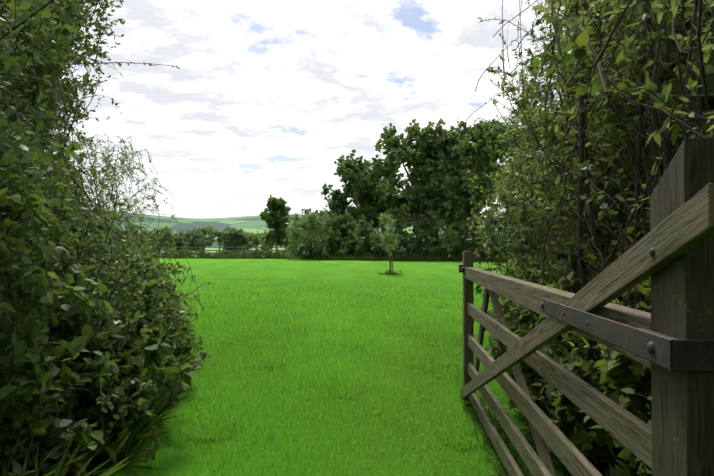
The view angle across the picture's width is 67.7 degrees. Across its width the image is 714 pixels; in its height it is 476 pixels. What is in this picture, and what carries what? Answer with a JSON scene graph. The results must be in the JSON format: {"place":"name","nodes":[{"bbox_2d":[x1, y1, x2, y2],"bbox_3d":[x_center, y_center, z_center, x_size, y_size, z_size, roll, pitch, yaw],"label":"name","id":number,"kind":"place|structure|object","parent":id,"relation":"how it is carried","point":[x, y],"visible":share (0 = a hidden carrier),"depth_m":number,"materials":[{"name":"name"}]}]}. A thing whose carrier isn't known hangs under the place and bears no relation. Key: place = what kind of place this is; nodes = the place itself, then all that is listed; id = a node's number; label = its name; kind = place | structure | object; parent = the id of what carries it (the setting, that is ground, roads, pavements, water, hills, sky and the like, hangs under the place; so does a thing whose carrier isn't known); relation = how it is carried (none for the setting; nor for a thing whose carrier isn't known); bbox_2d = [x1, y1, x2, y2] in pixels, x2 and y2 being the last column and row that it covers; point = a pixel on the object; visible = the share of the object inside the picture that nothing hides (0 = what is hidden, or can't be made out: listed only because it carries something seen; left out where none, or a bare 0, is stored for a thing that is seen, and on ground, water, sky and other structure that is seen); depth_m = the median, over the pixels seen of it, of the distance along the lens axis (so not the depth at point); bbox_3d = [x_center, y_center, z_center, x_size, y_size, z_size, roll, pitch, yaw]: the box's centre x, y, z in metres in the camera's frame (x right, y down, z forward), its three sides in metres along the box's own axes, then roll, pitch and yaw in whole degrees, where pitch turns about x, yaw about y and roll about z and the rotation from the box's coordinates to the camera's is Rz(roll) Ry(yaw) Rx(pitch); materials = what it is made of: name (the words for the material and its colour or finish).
{"place":"outdoors","nodes":[
{"label":"outdoors","id":0,"kind":"place"},
{"bbox_2d":[45,0,571,217],"label":"sky","id":1,"kind":"structure","parent":0,"point":[264,97],"materials":[{"name":"white"}]},
{"bbox_2d":[93,210,550,446],"bbox_3d":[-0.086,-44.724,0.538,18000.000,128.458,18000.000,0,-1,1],"label":"ground","id":2,"kind":"structure","parent":0,"point":[222,269],"depth_m":26.93,"materials":[{"name":"green plant"}]},
{"bbox_2d":[0,0,179,175],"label":"tree","id":3,"kind":"object","parent":2,"relation":"on","point":[38,54],"visible":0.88,"depth_m":4.84,"materials":[{"name":"green plant"}]},
{"bbox_2d":[0,107,190,462],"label":"hazel hedge","id":4,"kind":"object","parent":2,"relation":"on","point":[42,291],"visible":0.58,"depth_m":2.81,"materials":[{"name":"green plant"}]},
{"bbox_2d":[0,142,202,409],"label":"bush","id":5,"kind":"object","parent":2,"relation":"on","point":[6,261],"visible":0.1,"depth_m":2.70,"materials":[{"name":"green plant"}]},
{"bbox_2d":[0,277,211,475],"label":"bush","id":6,"kind":"object","parent":2,"relation":"on","point":[44,431],"visible":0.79,"depth_m":3.08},
{"bbox_2d":[0,118,213,459],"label":"thorn hedge","id":7,"kind":"object","parent":2,"relation":"on","point":[130,269],"visible":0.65,"depth_m":3.86,"materials":[{"name":"green plant"}]},
{"bbox_2d":[57,131,176,238],"bbox_3d":[-5.461,-0.446,12.002,2.799,3.896,3.438,0,-1,-24],"label":"tree","id":8,"kind":"object","parent":2,"relation":"on","point":[110,171],"visible":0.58,"depth_m":11.95,"materials":[{"name":"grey plant"}]},
{"bbox_2d":[112,227,135,246],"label":"tree","id":9,"kind":"object","parent":2,"relation":"on","point":[125,233],"visible":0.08,"depth_m":92.11,"materials":[{"name":"green plant"}]},
{"bbox_2d":[145,225,176,252],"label":"tree","id":10,"kind":"object","parent":2,"relation":"on","point":[166,240],"visible":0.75,"depth_m":86.28,"materials":[{"name":"green plant"}]},
{"bbox_2d":[162,228,184,249],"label":"tree","id":11,"kind":"object","parent":2,"relation":"on","point":[179,242],"visible":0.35,"depth_m":107.88,"materials":[{"name":"green plant"}]},
{"bbox_2d":[182,227,207,254],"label":"tree","id":12,"kind":"object","parent":2,"relation":"on","point":[194,238],"visible":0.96,"depth_m":91.83,"materials":[{"name":"green plant"}]},
{"bbox_2d":[182,225,213,249],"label":"tree","id":13,"kind":"object","parent":2,"relation":"on","point":[205,230],"visible":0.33,"depth_m":105.25,"materials":[{"name":"green plant"}]},
{"bbox_2d":[134,246,300,257],"bbox_3d":[-22.410,1.582,54.521,37.572,1.554,0.145,0,-1,10],"label":"field fence","id":14,"kind":"object","parent":2,"relation":"on","point":[219,250],"visible":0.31,"depth_m":52.88,"materials":[{"name":"brown wood"}]},
{"bbox_2d":[208,227,236,243],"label":"tree","id":15,"kind":"object","parent":2,"relation":"on","point":[218,234],"visible":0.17,"depth_m":99.20,"materials":[{"name":"green plant"}]},
{"bbox_2d":[134,248,316,256],"bbox_3d":[-20.984,1.751,55.107,37.115,1.685,3.362,0,-1,9],"label":"hedge","id":16,"kind":"object","parent":2,"relation":"on","point":[253,252],"visible":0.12,"depth_m":53.35,"materials":[{"name":"green plant"}]},
{"bbox_2d":[222,228,251,252],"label":"tree","id":17,"kind":"object","parent":2,"relation":"on","point":[235,238],"visible":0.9,"depth_m":69.22,"materials":[{"name":"green plant"}]},
{"bbox_2d":[184,249,304,254],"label":"field hedge","id":18,"kind":"object","parent":2,"relation":"on","point":[249,251],"depth_m":111.52,"materials":[{"name":"green plant"}]},
{"bbox_2d":[244,232,259,251],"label":"tree","id":19,"kind":"object","parent":2,"relation":"on","point":[250,245],"visible":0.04,"depth_m":109.63,"materials":[{"name":"green plant"}]},
{"bbox_2d":[241,230,263,252],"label":"tree","id":20,"kind":"object","parent":2,"relation":"on","point":[253,238],"visible":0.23,"depth_m":95.73,"materials":[{"name":"green plant"}]},
{"bbox_2d":[258,230,275,251],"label":"tree","id":21,"kind":"object","parent":2,"relation":"on","point":[268,242],"visible":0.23,"depth_m":102.73,"materials":[{"name":"green plant"}]},
{"bbox_2d":[259,195,290,253],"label":"tree","id":22,"kind":"object","parent":2,"relation":"on","point":[274,218],"visible":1,"depth_m":61.83,"materials":[{"name":"green plant"}]},
{"bbox_2d":[275,230,300,249],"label":"tree","id":23,"kind":"object","parent":2,"relation":"on","point":[286,242],"visible":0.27,"depth_m":90.67,"materials":[{"name":"green plant"}]},
{"bbox_2d":[280,211,334,259],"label":"tree","id":24,"kind":"object","parent":2,"relation":"on","point":[302,229],"visible":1,"depth_m":47.55,"materials":[{"name":"green plant"}]},
{"bbox_2d":[289,207,333,235],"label":"tree","id":25,"kind":"object","parent":2,"relation":"on","point":[321,213],"visible":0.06,"depth_m":126.67,"materials":[{"name":"green plant"}]},
{"bbox_2d":[304,230,323,245],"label":"tree","id":26,"kind":"object","parent":2,"relation":"on","point":[315,237],"visible":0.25,"depth_m":99.49,"materials":[{"name":"green plant"}]},
{"bbox_2d":[128,251,532,261],"bbox_3d":[-10.039,1.764,50.373,60.643,1.224,6.261,0,-1,17],"label":"hedge","id":27,"kind":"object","parent":2,"relation":"on","point":[432,257],"depth_m":46.04,"materials":[{"name":"green plant"}]},
{"bbox_2d":[323,211,370,254],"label":"tree","id":28,"kind":"object","parent":2,"relation":"on","point":[345,223],"visible":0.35,"depth_m":49.07,"materials":[{"name":"green plant"}]},
{"bbox_2d":[321,149,396,226],"bbox_3d":[0.239,-3.564,56.051,7.766,11.332,7.063,0,-1,-28],"label":"open oak","id":29,"kind":"object","parent":2,"relation":"on","point":[351,171],"visible":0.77,"depth_m":55.06,"materials":[{"name":"green plant"}]},
{"bbox_2d":[354,176,402,233],"bbox_3d":[2.699,-2.627,61.484,8.891,9.580,8.608,0,-1,1],"label":"tree","id":30,"kind":"object","parent":2,"relation":"on","point":[371,199],"visible":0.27,"depth_m":59.78,"materials":[{"name":"green plant"}]},
{"bbox_2d":[379,210,398,265],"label":"tree","id":31,"kind":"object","parent":2,"relation":"on","point":[385,218],"depth_m":23.95,"materials":[{"name":"green plant"}]},
{"bbox_2d":[377,269,403,274],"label":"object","id":32,"kind":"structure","parent":2,"relation":"on","point":[387,272],"depth_m":23.78,"materials":[{"name":"green plant"}]},
{"bbox_2d":[389,251,392,273],"bbox_3d":[1.544,1.219,23.909,0.170,1.250,0.086,0,-1,1],"label":"stake","id":33,"kind":"object","parent":2,"relation":"on","point":[390,263],"visible":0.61,"depth_m":23.88,"materials":[{"name":"brown wood"}]},
{"bbox_2d":[295,231,541,259],"bbox_3d":[7.753,0.971,45.642,27.098,3.500,5.473,0,-1,18],"label":"hedge","id":34,"kind":"object","parent":2,"relation":"on","point":[346,245],"visible":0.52,"depth_m":46.01,"materials":[{"name":"green plant"}]},
{"bbox_2d":[363,118,481,240],"bbox_3d":[5.996,-4.473,50.553,10.825,12.974,8.721,0,-1,1],"label":"oak","id":35,"kind":"object","parent":2,"relation":"on","point":[425,155],"visible":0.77,"depth_m":48.86,"materials":[{"name":"green plant"}]},
{"bbox_2d":[311,198,535,257],"bbox_3d":[6.987,-0.526,45.969,26.342,6.105,6.596,0,-1,21],"label":"hedge","id":36,"kind":"object","parent":2,"relation":"on","point":[421,235],"visible":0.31,"depth_m":46.31,"materials":[{"name":"green plant"}]},
{"bbox_2d":[392,158,476,256],"bbox_3d":[9.027,-3.723,57.409,9.727,11.634,8.267,0,-1,-29],"label":"tree","id":37,"kind":"object","parent":2,"relation":"on","point":[400,199],"visible":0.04,"depth_m":57.26,"materials":[{"name":"green plant"}]},
{"bbox_2d":[439,229,461,254],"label":"tree","id":38,"kind":"object","parent":2,"relation":"on","point":[446,235],"visible":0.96,"depth_m":43.61,"materials":[{"name":"green plant"}]},
{"bbox_2d":[428,119,513,240],"bbox_3d":[10.248,-4.280,47.881,7.741,12.508,7.621,0,-1,1],"label":"tree","id":39,"kind":"object","parent":2,"relation":"on","point":[457,205],"visible":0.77,"depth_m":46.08,"materials":[{"name":"green plant"}]},
{"bbox_2d":[438,155,514,240],"bbox_3d":[13.567,-3.984,60.150,8.849,12.254,10.063,0,-1,-16],"label":"tree","id":40,"kind":"object","parent":2,"relation":"on","point":[482,206],"visible":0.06,"depth_m":58.43,"materials":[{"name":"green plant"}]},
{"bbox_2d":[455,390,563,475],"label":"grass","id":41,"kind":"structure","parent":2,"relation":"on","point":[500,472],"depth_m":3.43,"materials":[{"name":"green plant"}]},
{"bbox_2d":[502,128,559,225],"bbox_3d":[16.547,-3.898,41.600,8.408,11.598,7.465,0,-1,-25],"label":"tree","id":42,"kind":"object","parent":2,"relation":"on","point":[539,149],"depth_m":42.82,"materials":[{"name":"green plant"}]},
{"bbox_2d":[485,266,651,475],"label":"bush","id":43,"kind":"object","parent":2,"relation":"on","point":[603,451],"visible":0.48,"depth_m":2.77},
{"bbox_2d":[456,0,713,405],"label":"tree","id":44,"kind":"object","parent":2,"relation":"on","point":[566,190],"visible":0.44,"depth_m":3.51,"materials":[{"name":"green plant"}]},
{"bbox_2d":[459,138,713,475],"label":"field gate","id":45,"kind":"structure","parent":2,"relation":"on","point":[668,340],"depth_m":1.28,"materials":[{"name":"brown wood"}]},
{"bbox_2d":[467,0,713,418],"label":"tree","id":46,"kind":"object","parent":2,"relation":"on","point":[637,146],"visible":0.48,"depth_m":3.70,"materials":[{"name":"green plant"}]},
{"bbox_2d":[470,0,713,380],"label":"tree","id":47,"kind":"object","parent":2,"relation":"on","point":[578,52],"visible":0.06,"depth_m":2.55,"materials":[{"name":"green plant"}]},
{"bbox_2d":[97,269,564,475],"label":"field grass","id":48,"kind":"structure","parent":0,"point":[257,408],"depth_m":4.67,"materials":[{"name":"green plant"}]}
]}

